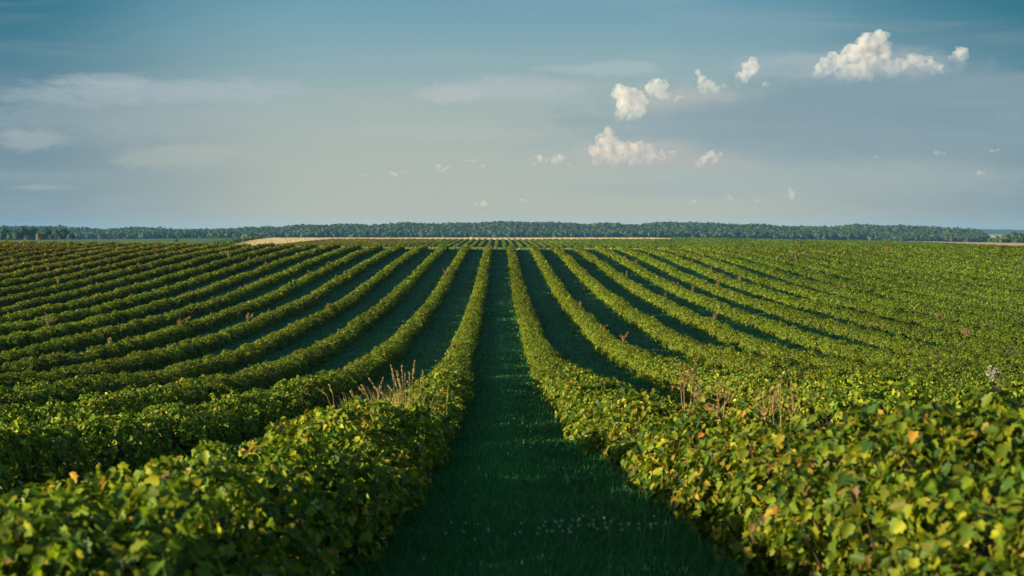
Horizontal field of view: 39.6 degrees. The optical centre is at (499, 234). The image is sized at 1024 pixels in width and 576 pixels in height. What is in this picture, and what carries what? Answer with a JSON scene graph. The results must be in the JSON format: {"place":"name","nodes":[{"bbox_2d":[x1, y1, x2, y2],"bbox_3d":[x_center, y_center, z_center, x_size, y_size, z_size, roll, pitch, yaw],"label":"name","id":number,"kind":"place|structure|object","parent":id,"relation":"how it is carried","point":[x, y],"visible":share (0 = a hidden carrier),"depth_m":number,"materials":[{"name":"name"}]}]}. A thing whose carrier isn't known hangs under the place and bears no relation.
{"place":"outdoors","nodes":[
{"label":"outdoors","id":0,"kind":"place"},
{"bbox_2d":[0,238,237,244],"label":"green field","id":1,"kind":"structure","parent":0,"point":[209,241],"depth_m":832.02,"materials":[{"name":"plant"}]},
{"bbox_2d":[235,239,324,245],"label":"wheat field","id":2,"kind":"structure","parent":0,"point":[264,241],"depth_m":745.61,"materials":[{"name":"plant"}]},
{"bbox_2d":[260,237,669,239],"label":"wheat field","id":3,"kind":"structure","parent":0,"point":[517,238],"depth_m":911.84,"materials":[{"name":"plant"}]},
{"bbox_2d":[0,0,1023,229],"label":"sky","id":4,"kind":"structure","parent":0,"point":[187,114],"materials":[{"name":"blue"}]},
{"bbox_2d":[5,235,1023,575],"bbox_3d":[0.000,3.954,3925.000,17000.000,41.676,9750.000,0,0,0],"label":"ground","id":5,"kind":"structure","parent":0,"point":[455,309],"depth_m":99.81,"materials":[{"name":"green plant"}]},
{"bbox_2d":[0,225,10,239],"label":"tree","id":6,"kind":"object","parent":5,"relation":"on","point":[4,232],"visible":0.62,"depth_m":1694.80,"materials":[{"name":"green plant"}]},
{"bbox_2d":[12,230,19,239],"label":"tree","id":7,"kind":"object","parent":5,"relation":"on","point":[16,235],"visible":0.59,"depth_m":1684.94,"materials":[{"name":"green plant"}]},
{"bbox_2d":[0,240,35,244],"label":"currant row","id":8,"kind":"object","parent":5,"relation":"on","point":[10,243],"visible":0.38,"depth_m":221.06,"materials":[{"name":"green plant"}]},
{"bbox_2d":[18,226,31,239],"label":"tree","id":9,"kind":"object","parent":5,"relation":"on","point":[23,232],"visible":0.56,"depth_m":1694.14,"materials":[{"name":"green plant"}]},
{"bbox_2d":[0,241,56,247],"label":"currant row","id":10,"kind":"object","parent":5,"relation":"on","point":[17,244],"visible":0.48,"depth_m":214.62,"materials":[{"name":"green plant"}]},
{"bbox_2d":[29,227,37,239],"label":"tree","id":11,"kind":"object","parent":5,"relation":"on","point":[33,231],"visible":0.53,"depth_m":1702.08,"materials":[{"name":"green plant"}]},
{"bbox_2d":[35,231,42,239],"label":"tree","id":12,"kind":"object","parent":5,"relation":"on","point":[38,235],"visible":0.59,"depth_m":1645.40,"materials":[{"name":"plant"}]},
{"bbox_2d":[0,241,78,251],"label":"currant row","id":13,"kind":"object","parent":5,"relation":"on","point":[14,248],"visible":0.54,"depth_m":207.52,"materials":[{"name":"green plant"}]},
{"bbox_2d":[42,226,51,239],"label":"tree","id":14,"kind":"object","parent":5,"relation":"on","point":[46,232],"visible":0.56,"depth_m":1717.82,"materials":[{"name":"green plant"}]},
{"bbox_2d":[0,241,97,256],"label":"currant row","id":15,"kind":"object","parent":5,"relation":"on","point":[20,250],"visible":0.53,"depth_m":198.31,"materials":[{"name":"green plant"}]},
{"bbox_2d":[41,313,57,325],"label":"dry weed","id":16,"kind":"object","parent":5,"relation":"on","point":[47,321],"visible":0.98,"depth_m":83.55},
{"bbox_2d":[51,228,60,239],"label":"tree","id":17,"kind":"object","parent":5,"relation":"on","point":[55,233],"visible":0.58,"depth_m":1683.77,"materials":[{"name":"green plant"}]},
{"bbox_2d":[0,241,117,262],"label":"currant row","id":18,"kind":"object","parent":5,"relation":"on","point":[34,253],"visible":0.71,"depth_m":191.91,"materials":[{"name":"green plant"}]},
{"bbox_2d":[59,228,69,239],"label":"tree","id":19,"kind":"object","parent":5,"relation":"on","point":[63,233],"visible":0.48,"depth_m":1713.20,"materials":[{"name":"green plant"}]},
{"bbox_2d":[0,241,141,267],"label":"currant row","id":20,"kind":"object","parent":5,"relation":"on","point":[10,262],"visible":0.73,"depth_m":184.34,"materials":[{"name":"green plant"}]},
{"bbox_2d":[66,232,75,239],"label":"tree","id":21,"kind":"object","parent":5,"relation":"on","point":[71,236],"visible":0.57,"depth_m":1656.62,"materials":[{"name":"green plant"}]},
{"bbox_2d":[0,242,163,273],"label":"currant row","id":22,"kind":"object","parent":5,"relation":"on","point":[23,265],"visible":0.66,"depth_m":177.69,"materials":[{"name":"green plant"}]},
{"bbox_2d":[0,242,186,281],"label":"currant row","id":23,"kind":"object","parent":5,"relation":"on","point":[22,273],"visible":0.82,"depth_m":168.92,"materials":[{"name":"green plant"}]},
{"bbox_2d":[0,242,207,288],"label":"currant row","id":24,"kind":"object","parent":5,"relation":"on","point":[36,277],"visible":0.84,"depth_m":161.43,"materials":[{"name":"green plant"}]},
{"bbox_2d":[0,242,229,297],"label":"currant row","id":25,"kind":"object","parent":5,"relation":"on","point":[43,283],"visible":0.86,"depth_m":154.02,"materials":[{"name":"green plant"}]},
{"bbox_2d":[0,243,251,306],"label":"currant row","id":26,"kind":"object","parent":5,"relation":"on","point":[71,285],"visible":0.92,"depth_m":144.25,"materials":[{"name":"green plant"}]},
{"bbox_2d":[0,242,275,316],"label":"currant row","id":27,"kind":"object","parent":5,"relation":"on","point":[70,295],"visible":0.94,"depth_m":135.86,"materials":[{"name":"green plant"}]},
{"bbox_2d":[0,243,294,323],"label":"currant row","id":28,"kind":"object","parent":5,"relation":"on","point":[82,302],"visible":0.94,"depth_m":126.98,"materials":[{"name":"green plant"}]},
{"bbox_2d":[0,243,317,335],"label":"currant row","id":29,"kind":"object","parent":5,"relation":"on","point":[67,316],"visible":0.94,"depth_m":117.10,"materials":[{"name":"green plant"}]},
{"bbox_2d":[0,243,340,353],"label":"currant row","id":30,"kind":"object","parent":5,"relation":"on","point":[20,339],"visible":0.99,"depth_m":103.12,"materials":[{"name":"green plant"}]},
{"bbox_2d":[0,243,361,366],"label":"currant row","id":31,"kind":"object","parent":5,"relation":"on","point":[67,344],"visible":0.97,"depth_m":92.68,"materials":[{"name":"green plant"}]},
{"bbox_2d":[0,244,382,375],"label":"currant row","id":32,"kind":"object","parent":5,"relation":"on","point":[124,347],"visible":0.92,"depth_m":81.86,"materials":[{"name":"green plant"}]},
{"bbox_2d":[0,244,405,392],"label":"currant row","id":33,"kind":"object","parent":5,"relation":"on","point":[142,360],"visible":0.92,"depth_m":71.30,"materials":[{"name":"green plant"}]},
{"bbox_2d":[0,244,427,414],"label":"currant row","id":34,"kind":"object","parent":5,"relation":"on","point":[68,390],"visible":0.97,"depth_m":56.82,"materials":[{"name":"green plant"}]},
{"bbox_2d":[0,245,448,437],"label":"currant row","id":35,"kind":"object","parent":5,"relation":"on","point":[189,391],"visible":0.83,"depth_m":43.63,"materials":[{"name":"green plant"}]},
{"bbox_2d":[0,244,470,505],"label":"currant row","id":36,"kind":"object","parent":5,"relation":"on","point":[29,452],"visible":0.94,"depth_m":21.42,"materials":[{"name":"green plant"}]},
{"bbox_2d":[214,236,265,244],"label":"rough verge","id":37,"kind":"structure","parent":5,"relation":"on","point":[236,240],"depth_m":749.69,"materials":[{"name":"green plant"}]},
{"bbox_2d":[0,245,492,575],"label":"currant row","id":38,"kind":"object","parent":5,"relation":"on","point":[310,493],"visible":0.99,"depth_m":6.04,"materials":[{"name":"green plant"}]},
{"bbox_2d":[288,279,296,287],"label":"leafy weed","id":39,"kind":"object","parent":5,"relation":"on","point":[293,283],"visible":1,"depth_m":127.30,"materials":[{"name":"green plant"}]},
{"bbox_2d":[341,238,387,245],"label":"currant row","id":40,"kind":"object","parent":5,"relation":"on","point":[361,242],"visible":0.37,"depth_m":687.31,"materials":[{"name":"green plant"}]},
{"bbox_2d":[362,238,403,246],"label":"currant row","id":41,"kind":"object","parent":5,"relation":"on","point":[367,245],"visible":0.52,"depth_m":680.39,"materials":[{"name":"green plant"}]},
{"bbox_2d":[315,360,455,420],"bbox_3d":[-1.745,2.638,21.349,2.296,1.519,3.023,0,0,22],"label":"dry grass tuft","id":42,"kind":"object","parent":5,"relation":"on","point":[400,385],"visible":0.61,"depth_m":21.61,"materials":[{"name":"plant"}]},
{"bbox_2d":[382,238,415,246],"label":"currant row","id":43,"kind":"object","parent":5,"relation":"on","point":[385,245],"visible":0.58,"depth_m":683.26,"materials":[{"name":"green plant"}]},
{"bbox_2d":[388,238,421,246],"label":"currant row","id":44,"kind":"object","parent":5,"relation":"on","point":[399,243],"visible":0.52,"depth_m":683.08,"materials":[{"name":"green plant"}]},
{"bbox_2d":[405,238,434,246],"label":"currant row","id":45,"kind":"object","parent":5,"relation":"on","point":[411,244],"visible":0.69,"depth_m":684.38,"materials":[{"name":"green plant"}]},
{"bbox_2d":[412,238,439,246],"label":"currant row","id":46,"kind":"object","parent":5,"relation":"on","point":[418,244],"visible":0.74,"depth_m":675.53,"materials":[{"name":"green plant"}]},
{"bbox_2d":[429,238,451,246],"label":"currant row","id":47,"kind":"object","parent":5,"relation":"on","point":[437,243],"visible":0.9,"depth_m":680.77,"materials":[{"name":"green plant"}]},
{"bbox_2d":[436,238,457,246],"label":"currant row","id":48,"kind":"object","parent":5,"relation":"on","point":[446,242],"visible":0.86,"depth_m":695.21,"materials":[{"name":"green plant"}]},
{"bbox_2d":[453,238,468,246],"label":"currant row","id":49,"kind":"object","parent":5,"relation":"on","point":[461,242],"visible":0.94,"depth_m":684.28,"materials":[{"name":"green plant"}]},
{"bbox_2d":[0,221,990,241],"bbox_3d":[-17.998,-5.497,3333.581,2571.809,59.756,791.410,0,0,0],"label":"woods","id":50,"kind":"object","parent":5,"relation":"on","point":[551,229],"visible":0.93,"depth_m":3091.70,"materials":[{"name":"green plant"}]},
{"bbox_2d":[531,238,547,247],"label":"currant row","id":51,"kind":"object","parent":5,"relation":"on","point":[540,243],"visible":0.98,"depth_m":661.29,"materials":[{"name":"green plant"}]},
{"bbox_2d":[542,239,563,246],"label":"currant row","id":52,"kind":"object","parent":5,"relation":"on","point":[555,243],"visible":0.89,"depth_m":678.85,"materials":[{"name":"green plant"}]},
{"bbox_2d":[548,239,571,247],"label":"currant row","id":53,"kind":"object","parent":5,"relation":"on","point":[564,244],"visible":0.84,"depth_m":672.16,"materials":[{"name":"green plant"}]},
{"bbox_2d":[554,238,577,245],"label":"currant row","id":54,"kind":"object","parent":5,"relation":"on","point":[569,243],"visible":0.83,"depth_m":698.65,"materials":[{"name":"green plant"}]},
{"bbox_2d":[560,238,588,247],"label":"currant row","id":55,"kind":"object","parent":5,"relation":"on","point":[580,244],"visible":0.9,"depth_m":676.90,"materials":[{"name":"green plant"}]},
{"bbox_2d":[566,238,595,247],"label":"currant row","id":56,"kind":"object","parent":5,"relation":"on","point":[588,244],"visible":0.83,"depth_m":678.17,"materials":[{"name":"green plant"}]},
{"bbox_2d":[573,238,605,247],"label":"currant row","id":57,"kind":"object","parent":5,"relation":"on","point":[589,242],"visible":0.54,"depth_m":686.58,"materials":[{"name":"green plant"}]},
{"bbox_2d":[578,239,613,247],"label":"currant row","id":58,"kind":"object","parent":5,"relation":"on","point":[607,245],"visible":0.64,"depth_m":669.16,"materials":[{"name":"green plant"}]},
{"bbox_2d":[585,239,619,246],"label":"currant row","id":59,"kind":"object","parent":5,"relation":"on","point":[612,244],"visible":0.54,"depth_m":683.11,"materials":[{"name":"green plant"}]},
{"bbox_2d":[592,239,629,246],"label":"currant row","id":60,"kind":"object","parent":5,"relation":"on","point":[612,242],"visible":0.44,"depth_m":675.08,"materials":[{"name":"green plant"}]},
{"bbox_2d":[596,238,638,247],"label":"currant row","id":61,"kind":"object","parent":5,"relation":"on","point":[630,245],"visible":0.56,"depth_m":663.16,"materials":[{"name":"green plant"}]},
{"bbox_2d":[604,239,644,246],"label":"currant row","id":62,"kind":"object","parent":5,"relation":"on","point":[638,245],"visible":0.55,"depth_m":673.93,"materials":[{"name":"green plant"}]},
{"bbox_2d":[609,238,655,247],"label":"currant row","id":63,"kind":"object","parent":5,"relation":"on","point":[647,245],"visible":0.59,"depth_m":666.34,"materials":[{"name":"green plant"}]},
{"bbox_2d":[613,238,660,247],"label":"currant row","id":64,"kind":"object","parent":5,"relation":"on","point":[657,245],"visible":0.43,"depth_m":682.94,"materials":[{"name":"green plant"}]},
{"bbox_2d":[619,238,670,246],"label":"currant row","id":65,"kind":"object","parent":5,"relation":"on","point":[646,242],"visible":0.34,"depth_m":688.74,"materials":[{"name":"green plant"}]},
{"bbox_2d":[626,238,680,247],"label":"currant row","id":66,"kind":"object","parent":5,"relation":"on","point":[671,245],"visible":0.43,"depth_m":664.47,"materials":[{"name":"green plant"}]},
{"bbox_2d":[634,239,685,246],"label":"currant row","id":67,"kind":"object","parent":5,"relation":"on","point":[663,242],"visible":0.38,"depth_m":678.58,"materials":[{"name":"green plant"}]},
{"bbox_2d":[637,238,696,247],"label":"currant row","id":68,"kind":"object","parent":5,"relation":"on","point":[671,242],"visible":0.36,"depth_m":675.05,"materials":[{"name":"green plant"}]},
{"bbox_2d":[643,238,705,247],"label":"currant row","id":69,"kind":"object","parent":5,"relation":"on","point":[682,243],"visible":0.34,"depth_m":648.12,"materials":[{"name":"green plant"}]},
{"bbox_2d":[649,238,711,246],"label":"currant row","id":70,"kind":"object","parent":5,"relation":"on","point":[683,242],"visible":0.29,"depth_m":688.13,"materials":[{"name":"green plant"}]},
{"bbox_2d":[666,354,706,417],"bbox_3d":[1.792,1.698,13.391,0.382,1.153,0.329,0,0,38],"label":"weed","id":71,"kind":"object","parent":5,"relation":"on","point":[690,384],"visible":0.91,"depth_m":13.38,"materials":[{"name":"plant"}]},
{"bbox_2d":[677,239,745,246],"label":"currant row","id":72,"kind":"object","parent":5,"relation":"on","point":[720,243],"visible":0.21,"depth_m":646.79,"materials":[{"name":"green plant"}]},
{"bbox_2d":[668,238,761,247],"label":"currant row","id":73,"kind":"object","parent":5,"relation":"on","point":[717,241],"visible":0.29,"depth_m":699.29,"materials":[{"name":"green plant"}]},
{"bbox_2d":[665,237,769,247],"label":"currant row","id":74,"kind":"object","parent":5,"relation":"on","point":[727,242],"visible":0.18,"depth_m":695.02,"materials":[{"name":"green plant"}]},
{"bbox_2d":[669,237,770,245],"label":"currant row","id":75,"kind":"object","parent":5,"relation":"on","point":[724,241],"visible":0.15,"depth_m":734.12,"materials":[{"name":"green plant"}]},
{"bbox_2d":[698,370,743,422],"bbox_3d":[1.767,1.576,11.444,0.373,0.997,0.422,0,0,-24],"label":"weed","id":76,"kind":"object","parent":5,"relation":"on","point":[719,397],"visible":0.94,"depth_m":11.39,"materials":[{"name":"plant"}]},
{"bbox_2d":[682,237,790,247],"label":"currant row","id":77,"kind":"object","parent":5,"relation":"on","point":[750,242],"visible":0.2,"depth_m":699.41,"materials":[{"name":"green plant"}]},
{"bbox_2d":[700,237,824,247],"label":"currant row","id":78,"kind":"object","parent":5,"relation":"on","point":[777,242],"visible":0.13,"depth_m":692.10,"materials":[{"name":"green plant"}]},
{"bbox_2d":[506,245,1023,575],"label":"currant row","id":79,"kind":"object","parent":5,"relation":"on","point":[905,490],"visible":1,"depth_m":5.70,"materials":[{"name":"green plant"}]},
{"bbox_2d":[718,238,828,246],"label":"currant row","id":80,"kind":"object","parent":5,"relation":"on","point":[775,242],"visible":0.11,"depth_m":729.27,"materials":[{"name":"green plant"}]},
{"bbox_2d":[527,244,1023,430],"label":"currant row","id":81,"kind":"object","parent":5,"relation":"on","point":[648,366],"visible":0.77,"depth_m":28.87,"materials":[{"name":"green plant"}]},
{"bbox_2d":[744,368,820,433],"bbox_3d":[1.749,1.347,8.872,0.291,1.016,0.422,0,0,-35],"label":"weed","id":82,"kind":"object","parent":5,"relation":"on","point":[773,403],"visible":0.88,"depth_m":8.89,"materials":[{"name":"plant"}]},
{"bbox_2d":[550,245,1023,396],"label":"currant row","id":83,"kind":"object","parent":5,"relation":"on","point":[676,343],"visible":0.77,"depth_m":50.62,"materials":[{"name":"green plant"}]},
{"bbox_2d":[572,245,1023,386],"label":"currant row","id":84,"kind":"object","parent":5,"relation":"on","point":[725,334],"visible":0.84,"depth_m":62.66,"materials":[{"name":"green plant"}]},
{"bbox_2d":[594,244,1023,378],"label":"currant row","id":85,"kind":"object","parent":5,"relation":"on","point":[844,349],"visible":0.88,"depth_m":71.89,"materials":[{"name":"green plant"}]},
{"bbox_2d":[616,245,1023,366],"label":"currant row","id":86,"kind":"object","parent":5,"relation":"on","point":[878,339],"visible":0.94,"depth_m":78.90,"materials":[{"name":"green plant"}]},
{"bbox_2d":[638,246,1023,356],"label":"currant row","id":87,"kind":"object","parent":5,"relation":"on","point":[927,335],"visible":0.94,"depth_m":89.25,"materials":[{"name":"green plant"}]},
{"bbox_2d":[659,245,1023,345],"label":"currant row","id":88,"kind":"object","parent":5,"relation":"on","point":[949,325],"visible":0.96,"depth_m":99.07,"materials":[{"name":"green plant"}]},
{"bbox_2d":[681,245,1023,333],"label":"currant row","id":89,"kind":"object","parent":5,"relation":"on","point":[953,314],"visible":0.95,"depth_m":112.45,"materials":[{"name":"green plant"}]},
{"bbox_2d":[703,246,1023,323],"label":"currant row","id":90,"kind":"object","parent":5,"relation":"on","point":[977,309],"visible":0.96,"depth_m":122.39,"materials":[{"name":"green plant"}]},
{"bbox_2d":[724,245,1023,313],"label":"currant row","id":91,"kind":"object","parent":5,"relation":"on","point":[951,296],"visible":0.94,"depth_m":131.61,"materials":[{"name":"green plant"}]},
{"bbox_2d":[747,245,1023,305],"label":"currant row","id":92,"kind":"object","parent":5,"relation":"on","point":[998,297],"visible":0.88,"depth_m":142.08,"materials":[{"name":"green plant"}]},
{"bbox_2d":[768,245,1023,295],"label":"currant row","id":93,"kind":"object","parent":5,"relation":"on","point":[1012,291],"visible":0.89,"depth_m":151.06,"materials":[{"name":"green plant"}]},
{"bbox_2d":[789,245,1023,289],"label":"currant row","id":94,"kind":"object","parent":5,"relation":"on","point":[952,275],"visible":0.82,"depth_m":158.48,"materials":[{"name":"green plant"}]},
{"bbox_2d":[804,245,1023,284],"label":"currant row","id":95,"kind":"object","parent":5,"relation":"on","point":[955,269],"visible":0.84,"depth_m":165.98,"materials":[{"name":"green plant"}]},
{"bbox_2d":[826,245,1023,278],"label":"currant row","id":96,"kind":"object","parent":5,"relation":"on","point":[995,271],"visible":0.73,"depth_m":170.36,"materials":[{"name":"green plant"}]},
{"bbox_2d":[848,245,1023,272],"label":"currant row","id":97,"kind":"object","parent":5,"relation":"on","point":[990,265],"visible":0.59,"depth_m":178.90,"materials":[{"name":"green plant"}]},
{"bbox_2d":[873,245,1023,268],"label":"currant row","id":98,"kind":"object","parent":5,"relation":"on","point":[982,259],"visible":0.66,"depth_m":187.48,"materials":[{"name":"green plant"}]},
{"bbox_2d":[889,245,1023,262],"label":"currant row","id":99,"kind":"object","parent":5,"relation":"on","point":[998,258],"visible":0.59,"depth_m":197.57,"materials":[{"name":"green plant"}]},
{"bbox_2d":[912,245,1023,259],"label":"currant row","id":100,"kind":"object","parent":5,"relation":"on","point":[980,252],"visible":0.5,"depth_m":201.71,"materials":[{"name":"green plant"}]},
{"bbox_2d":[934,245,1023,256],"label":"currant row","id":101,"kind":"object","parent":5,"relation":"on","point":[982,249],"visible":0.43,"depth_m":210.45,"materials":[{"name":"green plant"}]},
{"bbox_2d":[953,245,1023,253],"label":"currant row","id":102,"kind":"object","parent":5,"relation":"on","point":[1007,250],"visible":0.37,"depth_m":214.33,"materials":[{"name":"green plant"}]},
{"bbox_2d":[986,365,1011,397],"bbox_3d":[5.195,1.883,14.778,0.338,1.060,0.211,0,0,-22],"label":"thistle","id":103,"kind":"object","parent":5,"relation":"on","point":[994,374],"visible":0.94,"depth_m":14.75,"materials":[{"name":"white plant"}]},
{"bbox_2d":[976,245,1023,250],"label":"currant row","id":104,"kind":"object","parent":5,"relation":"on","point":[1012,248],"visible":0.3,"depth_m":222.33,"materials":[{"name":"green plant"}]},
{"bbox_2d":[1000,233,1011,242],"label":"tree","id":105,"kind":"object","parent":5,"relation":"on","point":[1007,237],"visible":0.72,"depth_m":1780.52,"materials":[{"name":"green plant"}]},
{"bbox_2d":[1009,230,1018,242],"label":"tree","id":106,"kind":"object","parent":5,"relation":"on","point":[1014,235],"visible":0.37,"depth_m":1798.99,"materials":[{"name":"green plant"}]},
{"bbox_2d":[1017,233,1023,242],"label":"tree","id":107,"kind":"object","parent":5,"relation":"on","point":[1021,237],"visible":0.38,"depth_m":1816.70,"materials":[{"name":"green plant"}]},
{"bbox_2d":[912,241,1023,245],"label":"wheat field","id":108,"kind":"structure","parent":0,"point":[1016,244],"depth_m":879.62,"materials":[{"name":"plant"}]},
{"bbox_2d":[970,229,1023,234],"bbox_3d":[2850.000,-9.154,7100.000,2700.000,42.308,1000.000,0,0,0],"label":"hills","id":109,"kind":"structure","parent":0,"point":[997,231],"depth_m":6870.60,"materials":[{"name":"blue"}]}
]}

